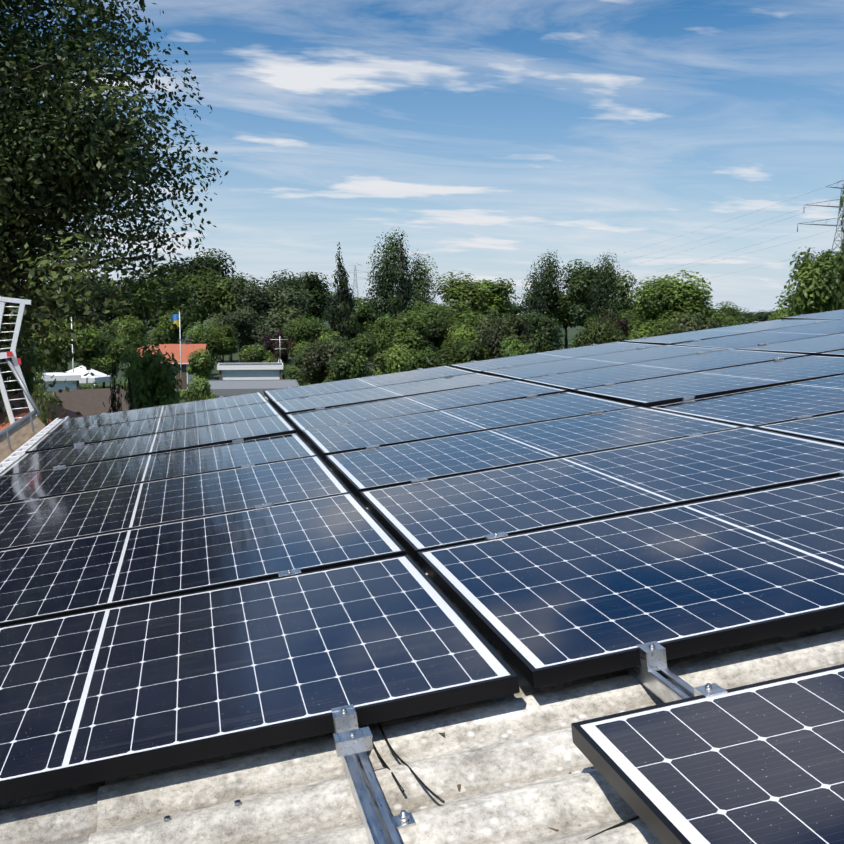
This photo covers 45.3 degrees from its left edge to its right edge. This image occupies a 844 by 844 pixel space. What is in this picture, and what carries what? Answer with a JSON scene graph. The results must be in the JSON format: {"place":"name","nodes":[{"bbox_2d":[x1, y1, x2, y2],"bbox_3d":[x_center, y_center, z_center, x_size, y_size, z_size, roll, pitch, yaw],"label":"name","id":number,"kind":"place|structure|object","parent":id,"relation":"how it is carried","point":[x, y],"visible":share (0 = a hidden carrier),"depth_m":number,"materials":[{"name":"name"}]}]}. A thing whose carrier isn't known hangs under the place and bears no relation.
{"place":"outdoors","nodes":[
{"label":"outdoors","id":0,"kind":"place"},
{"bbox_2d":[207,379,298,397],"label":"building roof","id":1,"kind":"structure","parent":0,"point":[224,388],"depth_m":39.08,"materials":[{"name":"grey metal"}]},
{"bbox_2d":[21,316,588,402],"bbox_3d":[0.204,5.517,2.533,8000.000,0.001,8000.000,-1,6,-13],"label":"terrain","id":2,"kind":"structure","parent":0,"point":[571,332],"depth_m":121.34,"materials":[{"name":"green plant"}]},
{"bbox_2d":[0,324,45,398],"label":"tree","id":3,"kind":"object","parent":2,"relation":"on","point":[15,385],"visible":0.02,"depth_m":20.11,"materials":[{"name":"green plant"}]},
{"bbox_2d":[0,297,68,472],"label":"ladder","id":4,"kind":"object","parent":2,"relation":"on","point":[20,437],"visible":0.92,"depth_m":9.40,"materials":[{"name":"silver metal"}]},
{"bbox_2d":[0,392,82,430],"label":"roof","id":5,"kind":"structure","parent":2,"relation":"on","point":[17,413],"depth_m":17.79,"materials":[{"name":"tile"}]},
{"bbox_2d":[6,372,80,394],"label":"white building","id":6,"kind":"structure","parent":2,"relation":"on","point":[68,377],"depth_m":50.71,"materials":[{"name":"white paint"}]},
{"bbox_2d":[32,366,57,425],"bbox_3d":[-5.196,1.720,14.340,0.583,5.039,0.619,4,7,34],"label":"bush","id":7,"kind":"object","parent":2,"relation":"on","point":[42,418],"visible":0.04,"depth_m":14.15,"materials":[{"name":"green plant"}]},
{"bbox_2d":[28,318,106,372],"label":"round tree","id":8,"kind":"object","parent":2,"relation":"on","point":[60,349],"visible":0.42,"depth_m":73.69,"materials":[{"name":"green plant"}]},
{"bbox_2d":[52,269,119,336],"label":"tall tree","id":9,"kind":"object","parent":2,"relation":"on","point":[81,315],"visible":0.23,"depth_m":140.19,"materials":[{"name":"green plant"}]},
{"bbox_2d":[40,387,134,415],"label":"building wall","id":10,"kind":"structure","parent":2,"relation":"on","point":[86,402],"depth_m":32.82,"materials":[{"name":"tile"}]},
{"bbox_2d":[67,365,110,385],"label":"garden pavilion","id":11,"kind":"structure","parent":2,"relation":"on","point":[98,377],"depth_m":58.16,"materials":[{"name":"white fabric"}]},
{"bbox_2d":[70,331,135,388],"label":"round tree","id":12,"kind":"object","parent":2,"relation":"on","point":[105,363],"visible":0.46,"depth_m":75.08,"materials":[{"name":"green plant"}]},
{"bbox_2d":[0,0,228,414],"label":"birch tree","id":13,"kind":"object","parent":2,"relation":"on","point":[56,167],"visible":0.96,"depth_m":16.57,"materials":[{"name":"green plant"}]},
{"bbox_2d":[108,346,122,412],"bbox_3d":[-5.539,1.219,18.396,0.640,5.221,0.600,2,6,18],"label":"thuja tree","id":14,"kind":"object","parent":2,"relation":"on","point":[114,398],"visible":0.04,"depth_m":18.16,"materials":[{"name":"green plant"}]},
{"bbox_2d":[100,315,168,362],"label":"round tree","id":15,"kind":"object","parent":2,"relation":"on","point":[124,326],"visible":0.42,"depth_m":80.55,"materials":[{"name":"green plant"}]},
{"bbox_2d":[119,332,181,408],"bbox_3d":[-6.168,0.575,23.498,1.599,5.351,1.866,0,6,-4],"label":"bush","id":16,"kind":"object","parent":2,"relation":"on","point":[154,385],"visible":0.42,"depth_m":23.05,"materials":[{"name":"green plant"}]},
{"bbox_2d":[111,272,211,337],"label":"round tree","id":17,"kind":"object","parent":2,"relation":"on","point":[163,289],"visible":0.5,"depth_m":136.06,"materials":[{"name":"green plant"}]},
{"bbox_2d":[134,344,208,389],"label":"house roof","id":18,"kind":"structure","parent":2,"relation":"on","point":[186,349],"depth_m":76.47,"materials":[{"name":"tile"}]},
{"bbox_2d":[149,302,197,343],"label":"round tree","id":19,"kind":"object","parent":2,"relation":"on","point":[176,331],"visible":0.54,"depth_m":90.67,"materials":[{"name":"green plant"}]},
{"bbox_2d":[139,248,251,327],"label":"round tree","id":20,"kind":"object","parent":2,"relation":"on","point":[210,261],"visible":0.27,"depth_m":142.89,"materials":[{"name":"green plant"}]},
{"bbox_2d":[179,347,215,399],"bbox_3d":[-13.215,-2.598,60.399,2.515,3.764,2.155,-5,8,-38],"label":"tree","id":21,"kind":"object","parent":2,"relation":"on","point":[201,363],"visible":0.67,"depth_m":60.01,"materials":[{"name":"green plant"}]},
{"bbox_2d":[183,376,217,401],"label":"bush","id":22,"kind":"object","parent":2,"relation":"on","point":[202,389],"visible":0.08,"depth_m":29.27,"materials":[{"name":"green plant"}]},
{"bbox_2d":[183,322,239,362],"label":"round tree","id":23,"kind":"object","parent":2,"relation":"on","point":[218,339],"visible":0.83,"depth_m":87.57,"materials":[{"name":"green plant"}]},
{"bbox_2d":[186,267,261,362],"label":"round tree","id":24,"kind":"object","parent":2,"relation":"on","point":[215,294],"visible":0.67,"depth_m":115.56,"materials":[{"name":"green plant"}]},
{"bbox_2d":[204,306,272,362],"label":"round tree","id":25,"kind":"object","parent":2,"relation":"on","point":[241,321],"visible":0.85,"depth_m":97.32,"materials":[{"name":"green plant"}]},
{"bbox_2d":[217,362,283,379],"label":"building","id":26,"kind":"structure","parent":2,"relation":"on","point":[250,371],"depth_m":57.83,"materials":[{"name":"grey metal"}]},
{"bbox_2d":[238,345,287,378],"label":"tree","id":27,"kind":"object","parent":2,"relation":"on","point":[252,355],"visible":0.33,"depth_m":66.82,"materials":[{"name":"green plant"}]},
{"bbox_2d":[230,273,311,347],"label":"willow tree","id":28,"kind":"object","parent":2,"relation":"on","point":[270,306],"visible":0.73,"depth_m":115.01,"materials":[{"name":"green plant"}]},
{"bbox_2d":[262,330,299,364],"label":"round tree","id":29,"kind":"object","parent":2,"relation":"on","point":[279,352],"visible":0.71,"depth_m":78.71,"materials":[{"name":"green plant"}]},
{"bbox_2d":[285,347,306,385],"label":"bush","id":30,"kind":"object","parent":2,"relation":"on","point":[292,371],"visible":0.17,"depth_m":61.28,"materials":[{"name":"green plant"}]},
{"bbox_2d":[266,269,331,321],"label":"round tree","id":31,"kind":"object","parent":2,"relation":"on","point":[315,286],"visible":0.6,"depth_m":147.59,"materials":[{"name":"green plant"}]},
{"bbox_2d":[281,313,331,352],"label":"round tree","id":32,"kind":"object","parent":2,"relation":"on","point":[306,330],"visible":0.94,"depth_m":82.72,"materials":[{"name":"green plant"}]},
{"bbox_2d":[293,331,345,355],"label":"round tree","id":33,"kind":"object","parent":2,"relation":"on","point":[322,337],"visible":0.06,"depth_m":69.04,"materials":[{"name":"green plant"}]},
{"bbox_2d":[297,335,352,384],"bbox_3d":[-4.810,-2.133,51.908,3.359,4.675,3.225,2,6,19],"label":"round tree","id":34,"kind":"object","parent":2,"relation":"on","point":[319,355],"visible":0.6,"depth_m":50.97,"materials":[{"name":"green plant"}]},
{"bbox_2d":[322,242,361,344],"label":"spruce tree","id":35,"kind":"object","parent":2,"relation":"on","point":[337,313],"visible":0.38,"depth_m":93.74,"materials":[{"name":"green plant"}]},
{"bbox_2d":[327,269,362,340],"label":"spruce tree","id":36,"kind":"object","parent":2,"relation":"on","point":[352,315],"visible":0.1,"depth_m":108.86,"materials":[{"name":"green plant"}]},
{"bbox_2d":[322,349,368,382],"bbox_3d":[-3.414,-1.157,44.771,2.346,4.243,2.738,3,7,24],"label":"bush","id":37,"kind":"object","parent":2,"relation":"on","point":[343,366],"visible":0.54,"depth_m":44.09,"materials":[{"name":"green plant"}]},
{"bbox_2d":[346,332,376,374],"bbox_3d":[-3.698,-3.029,60.044,2.839,4.699,2.433,2,6,16],"label":"tree","id":38,"kind":"object","parent":2,"relation":"on","point":[365,346],"visible":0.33,"depth_m":59.55,"materials":[{"name":"green plant"}]},
{"bbox_2d":[324,296,414,335],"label":"round tree","id":39,"kind":"object","parent":2,"relation":"on","point":[364,321],"visible":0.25,"depth_m":146.31,"materials":[{"name":"green plant"}]},
{"bbox_2d":[365,314,402,359],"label":"round tree","id":40,"kind":"object","parent":2,"relation":"on","point":[382,334],"visible":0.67,"depth_m":79.25,"materials":[{"name":"green plant"}]},
{"bbox_2d":[363,227,417,321],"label":"tall tree","id":41,"kind":"object","parent":2,"relation":"on","point":[386,286],"visible":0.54,"depth_m":137.75,"materials":[{"name":"green plant"}]},
{"bbox_2d":[372,343,412,375],"bbox_3d":[-1.851,-1.749,49.940,3.302,4.320,3.107,-4,7,-35],"label":"bush","id":42,"kind":"object","parent":2,"relation":"on","point":[392,366],"visible":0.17,"depth_m":49.20,"materials":[{"name":"green plant"}]},
{"bbox_2d":[385,234,419,323],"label":"spruce tree","id":43,"kind":"object","parent":2,"relation":"on","point":[399,302],"visible":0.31,"depth_m":98.69,"materials":[{"name":"green plant"}]},
{"bbox_2d":[391,325,424,371],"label":"tree","id":44,"kind":"object","parent":2,"relation":"on","point":[401,339],"visible":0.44,"depth_m":74.51,"materials":[{"name":"green plant"}]},
{"bbox_2d":[384,310,442,356],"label":"tree","id":45,"kind":"object","parent":2,"relation":"on","point":[416,325],"visible":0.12,"depth_m":75.83,"materials":[{"name":"green plant"}]},
{"bbox_2d":[407,249,439,307],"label":"tall tree","id":46,"kind":"object","parent":2,"relation":"on","point":[422,281],"visible":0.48,"depth_m":157.44,"materials":[{"name":"green plant"}]},
{"bbox_2d":[403,348,451,370],"bbox_3d":[0.524,-2.115,55.349,3.866,3.896,2.869,-3,7,-25],"label":"bush","id":47,"kind":"object","parent":2,"relation":"on","point":[425,359],"visible":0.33,"depth_m":54.41,"materials":[{"name":"green plant"}]},
{"bbox_2d":[400,305,455,350],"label":"tree","id":48,"kind":"object","parent":2,"relation":"on","point":[437,313],"visible":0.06,"depth_m":85.77,"materials":[{"name":"green plant"}]},
{"bbox_2d":[420,316,450,351],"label":"round tree","id":49,"kind":"object","parent":2,"relation":"on","point":[432,335],"visible":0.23,"depth_m":83.73,"materials":[{"name":"green plant"}]},
{"bbox_2d":[435,313,466,352],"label":"round tree","id":50,"kind":"object","parent":2,"relation":"on","point":[453,327],"visible":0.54,"depth_m":84.07,"materials":[{"name":"green plant"}]},
{"bbox_2d":[421,301,491,338],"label":"round tree","id":51,"kind":"object","parent":2,"relation":"on","point":[470,318],"visible":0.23,"depth_m":108.50,"materials":[{"name":"green plant"}]},
{"bbox_2d":[448,325,483,364],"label":"tree","id":52,"kind":"object","parent":2,"relation":"on","point":[468,335],"visible":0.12,"depth_m":74.61,"materials":[{"name":"green plant"}]},
{"bbox_2d":[436,336,500,365],"bbox_3d":[3.013,-3.125,62.395,4.285,4.393,3.468,1,6,8],"label":"round tree","id":53,"kind":"object","parent":2,"relation":"on","point":[456,353],"visible":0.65,"depth_m":61.64,"materials":[{"name":"green plant"}]},
{"bbox_2d":[432,270,518,321],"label":"round tree","id":54,"kind":"object","parent":2,"relation":"on","point":[479,297],"visible":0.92,"depth_m":117.09,"materials":[{"name":"green plant"}]},
{"bbox_2d":[474,309,533,358],"bbox_3d":[5.066,-3.920,62.139,3.698,6.048,3.550,-1,6,-5],"label":"round tree","id":55,"kind":"object","parent":2,"relation":"on","point":[496,333],"visible":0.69,"depth_m":61.46,"materials":[{"name":"green plant"}]},
{"bbox_2d":[499,336,534,357],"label":"bush","id":56,"kind":"object","parent":2,"relation":"on","point":[513,348],"visible":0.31,"depth_m":57.13,"materials":[{"name":"green plant"}]},
{"bbox_2d":[520,270,545,322],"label":"spruce tree","id":57,"kind":"object","parent":2,"relation":"on","point":[535,304],"visible":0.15,"depth_m":112.95,"materials":[{"name":"green plant"}]},
{"bbox_2d":[517,249,566,328],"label":"tall tree","id":58,"kind":"object","parent":2,"relation":"on","point":[550,276],"visible":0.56,"depth_m":136.63,"materials":[{"name":"green plant"}]},
{"bbox_2d":[521,310,565,352],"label":"round tree","id":59,"kind":"object","parent":2,"relation":"on","point":[545,336],"visible":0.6,"depth_m":65.23,"materials":[{"name":"green plant"}]},
{"bbox_2d":[520,294,590,348],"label":"round tree","id":60,"kind":"object","parent":2,"relation":"on","point":[566,322],"visible":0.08,"depth_m":146.94,"materials":[{"name":"green plant"}]},
{"bbox_2d":[545,259,637,331],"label":"round tree","id":61,"kind":"object","parent":2,"relation":"on","point":[577,301],"visible":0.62,"depth_m":135.18,"materials":[{"name":"green plant"}]},
{"bbox_2d":[573,314,628,346],"bbox_3d":[9.511,-2.909,54.008,2.734,5.762,3.378,-1,6,-12],"label":"bush","id":62,"kind":"object","parent":2,"relation":"on","point":[600,334],"visible":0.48,"depth_m":52.91,"materials":[{"name":"green plant"}]},
{"bbox_2d":[588,252,623,326],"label":"tall tree","id":63,"kind":"object","parent":2,"relation":"on","point":[603,286],"visible":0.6,"depth_m":116.56,"materials":[{"name":"green plant"}]},
{"bbox_2d":[599,311,628,336],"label":"round tree","id":64,"kind":"object","parent":2,"relation":"on","point":[622,325],"visible":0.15,"depth_m":87.61,"materials":[{"name":"green plant"}]},
{"bbox_2d":[583,308,644,338],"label":"round tree","id":65,"kind":"object","parent":2,"relation":"on","point":[627,315],"visible":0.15,"depth_m":125.95,"materials":[{"name":"green plant"}]},
{"bbox_2d":[628,310,683,339],"bbox_3d":[14.502,-4.012,63.193,4.386,5.993,3.550,-5,8,-37],"label":"bush","id":66,"kind":"object","parent":2,"relation":"on","point":[652,328],"visible":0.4,"depth_m":62.31,"materials":[{"name":"green plant"}]},
{"bbox_2d":[625,270,713,327],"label":"round tree","id":67,"kind":"object","parent":2,"relation":"on","point":[662,296],"visible":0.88,"depth_m":92.52,"materials":[{"name":"green plant"}]},
{"bbox_2d":[668,312,721,333],"bbox_3d":[15.292,-3.226,56.584,3.450,5.851,4.650,4,7,33],"label":"bush","id":68,"kind":"object","parent":2,"relation":"on","point":[694,322],"visible":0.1,"depth_m":55.21,"materials":[{"name":"green plant"}]},
{"bbox_2d":[699,310,747,325],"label":"tree","id":69,"kind":"object","parent":2,"relation":"on","point":[718,316],"visible":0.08,"depth_m":91.93,"materials":[{"name":"green plant"}]},
{"bbox_2d":[706,301,745,322],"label":"round tree","id":70,"kind":"object","parent":2,"relation":"on","point":[725,308],"visible":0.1,"depth_m":104.10,"materials":[{"name":"green plant"}]},
{"bbox_2d":[709,313,744,327],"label":"bush","id":71,"kind":"object","parent":2,"relation":"on","point":[726,323],"visible":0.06,"depth_m":76.43,"materials":[{"name":"green plant"}]},
{"bbox_2d":[734,306,768,323],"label":"bush","id":72,"kind":"object","parent":2,"relation":"on","point":[751,317],"visible":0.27,"depth_m":112.66,"materials":[{"name":"green plant"}]},
{"bbox_2d":[768,294,797,319],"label":"bush","id":73,"kind":"object","parent":2,"relation":"on","point":[779,314],"visible":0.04,"depth_m":65.84,"materials":[{"name":"green plant"}]},
{"bbox_2d":[784,240,843,316],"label":"round tree","id":74,"kind":"object","parent":2,"relation":"on","point":[814,291],"visible":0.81,"depth_m":53.48,"materials":[{"name":"green plant"}]},
{"bbox_2d":[797,180,843,254],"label":"power pylon","id":75,"kind":"object","parent":2,"relation":"on","point":[839,225],"visible":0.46,"depth_m":226.66,"materials":[{"name":"silver metal"}]},
{"bbox_2d":[831,188,843,310],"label":"round tree","id":76,"kind":"object","parent":2,"relation":"on","point":[840,292],"visible":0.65,"depth_m":36.82,"materials":[{"name":"plant"}]},
{"bbox_2d":[0,0,843,314],"label":"sky","id":77,"kind":"structure","parent":0,"point":[496,135],"materials":[{"name":"blue"}]},
{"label":"building walls","id":78,"kind":"object","parent":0,"visible":0},
{"bbox_2d":[0,397,843,843],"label":"corrugated roof","id":79,"kind":"structure","parent":78,"relation":"on","point":[508,763],"depth_m":1.83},
{"bbox_2d":[25,402,279,453],"bbox_3d":[-1.943,0.036,7.454,1.720,0.037,1.040,-9,8,-12],"label":"solar module","id":80,"kind":"object","parent":79,"relation":"on","point":[64,439],"visible":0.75,"depth_m":7.39,"materials":[{"name":"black glass"}]},
{"bbox_2d":[0,433,317,504],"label":"solar module","id":81,"kind":"object","parent":79,"relation":"on","point":[106,474],"visible":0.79,"depth_m":5.34,"materials":[{"name":"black glass"}]},
{"bbox_2d":[0,456,350,550],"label":"solar module","id":82,"kind":"object","parent":79,"relation":"on","point":[78,515],"visible":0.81,"depth_m":4.33,"materials":[{"name":"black glass"}]},
{"bbox_2d":[0,493,405,626],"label":"solar module","id":83,"kind":"object","parent":79,"relation":"on","point":[77,575],"visible":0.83,"depth_m":3.28,"materials":[{"name":"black glass"}]},
{"bbox_2d":[0,554,519,802],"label":"solar module","id":84,"kind":"object","parent":79,"relation":"on","point":[97,695],"visible":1,"depth_m":2.20,"materials":[{"name":"blue glass"}]},
{"bbox_2d":[24,314,843,843],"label":"mounting rail clamps","id":85,"kind":"object","parent":79,"relation":"on","point":[652,674],"visible":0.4,"depth_m":1.81,"materials":[{"name":"metal"}]},
{"bbox_2d":[0,414,295,475],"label":"solar module","id":86,"kind":"object","parent":85,"relation":"on","point":[248,429],"visible":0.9,"depth_m":6.33,"materials":[{"name":"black glass"}]},
{"bbox_2d":[46,392,268,433],"bbox_3d":[-2.180,-0.077,8.481,1.720,0.036,1.040,-9,8,-12],"label":"solar module","id":87,"kind":"object","parent":85,"relation":"on","point":[75,423],"visible":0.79,"depth_m":8.44,"materials":[{"name":"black glass"}]},
{"bbox_2d":[264,366,475,405],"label":"solar module","id":88,"kind":"object","parent":85,"relation":"on","point":[271,396],"visible":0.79,"depth_m":8.81,"materials":[{"name":"blue glass"}]},
{"bbox_2d":[273,373,514,417],"bbox_3d":[-0.250,-0.223,7.817,1.720,0.036,1.040,-8,7,-12],"label":"solar module","id":89,"kind":"object","parent":85,"relation":"on","point":[309,403],"visible":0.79,"depth_m":7.74,"materials":[{"name":"blue glass"}]},
{"bbox_2d":[285,380,567,436],"bbox_3d":[-0.013,-0.112,6.790,1.720,0.037,1.040,-9,8,-12],"label":"solar module","id":90,"kind":"object","parent":85,"relation":"on","point":[435,401],"visible":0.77,"depth_m":6.73,"materials":[{"name":"blue glass"}]},
{"bbox_2d":[301,392,638,459],"bbox_3d":[0.224,-0.001,5.763,1.720,0.037,1.040,-8,8,-12],"label":"solar module","id":91,"kind":"object","parent":85,"relation":"on","point":[334,439],"visible":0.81,"depth_m":5.68,"materials":[{"name":"blue glass"}]},
{"bbox_2d":[324,406,744,497],"bbox_3d":[0.461,0.110,4.736,1.720,0.036,1.040,-9,8,-12],"label":"solar module","id":92,"kind":"object","parent":85,"relation":"on","point":[357,471],"visible":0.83,"depth_m":4.64,"materials":[{"name":"blue glass"}]},
{"bbox_2d":[359,426,843,561],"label":"solar module","id":93,"kind":"object","parent":85,"relation":"on","point":[414,518],"visible":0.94,"depth_m":3.60,"materials":[{"name":"blue glass"}]},
{"bbox_2d":[481,345,725,380],"bbox_3d":[1.442,-0.481,8.180,1.720,0.037,1.040,-8,8,-12],"label":"solar module","id":94,"kind":"object","parent":85,"relation":"on","point":[520,372],"visible":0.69,"depth_m":8.14,"materials":[{"name":"blue glass"}]},
{"bbox_2d":[417,475,843,687],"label":"solar module","id":95,"kind":"object","parent":85,"relation":"on","point":[552,606],"visible":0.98,"depth_m":2.48,"materials":[{"name":"blue glass"}]},
{"bbox_2d":[521,349,810,391],"bbox_3d":[1.679,-0.370,7.153,1.720,0.036,1.040,-9,8,-12],"label":"solar module","id":96,"kind":"object","parent":85,"relation":"on","point":[631,372],"visible":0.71,"depth_m":7.08,"materials":[{"name":"blue glass"}]},
{"bbox_2d":[573,355,843,406],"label":"solar module","id":97,"kind":"object","parent":85,"relation":"on","point":[672,389],"visible":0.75,"depth_m":6.04,"materials":[{"name":"blue glass"}]},
{"bbox_2d":[648,374,843,426],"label":"solar module","id":98,"kind":"object","parent":85,"relation":"on","point":[784,402],"visible":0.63,"depth_m":5.04,"materials":[{"name":"blue glass"}]},
{"bbox_2d":[671,319,843,348],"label":"solar module","id":99,"kind":"object","parent":85,"relation":"on","point":[784,334],"visible":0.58,"depth_m":8.54,"materials":[{"name":"blue glass"}]},
{"bbox_2d":[737,333,843,354],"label":"solar module","id":100,"kind":"object","parent":85,"relation":"on","point":[821,344],"visible":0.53,"depth_m":7.48,"materials":[{"name":"blue glass"}]},
{"bbox_2d":[753,412,843,444],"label":"solar module","id":101,"kind":"object","parent":85,"relation":"on","point":[829,428],"visible":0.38,"depth_m":4.22,"materials":[{"name":"blue glass"}]},
{"bbox_2d":[364,722,639,840],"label":"cables","id":102,"kind":"object","parent":79,"relation":"on","point":[441,799],"visible":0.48,"depth_m":1.78,"materials":[{"name":"black rubber"}]},
{"bbox_2d":[449,341,661,372],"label":"solar module","id":103,"kind":"object","parent":79,"relation":"on","point":[533,358],"visible":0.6,"depth_m":9.20,"materials":[{"name":"blue glass"}]},
{"bbox_2d":[571,664,843,843],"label":"solar module","id":104,"kind":"object","parent":79,"relation":"on","point":[760,763],"visible":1,"depth_m":1.56,"materials":[{"name":"black glass"}]},
{"bbox_2d":[621,319,838,344],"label":"solar module","id":105,"kind":"object","parent":79,"relation":"on","point":[676,338],"visible":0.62,"depth_m":9.53,"materials":[{"name":"blue glass"}]},
{"bbox_2d":[781,309,843,318],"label":"solar module","id":106,"kind":"object","parent":79,"relation":"on","point":[836,314],"visible":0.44,"depth_m":10.02,"materials":[{"name":"blue glass"}]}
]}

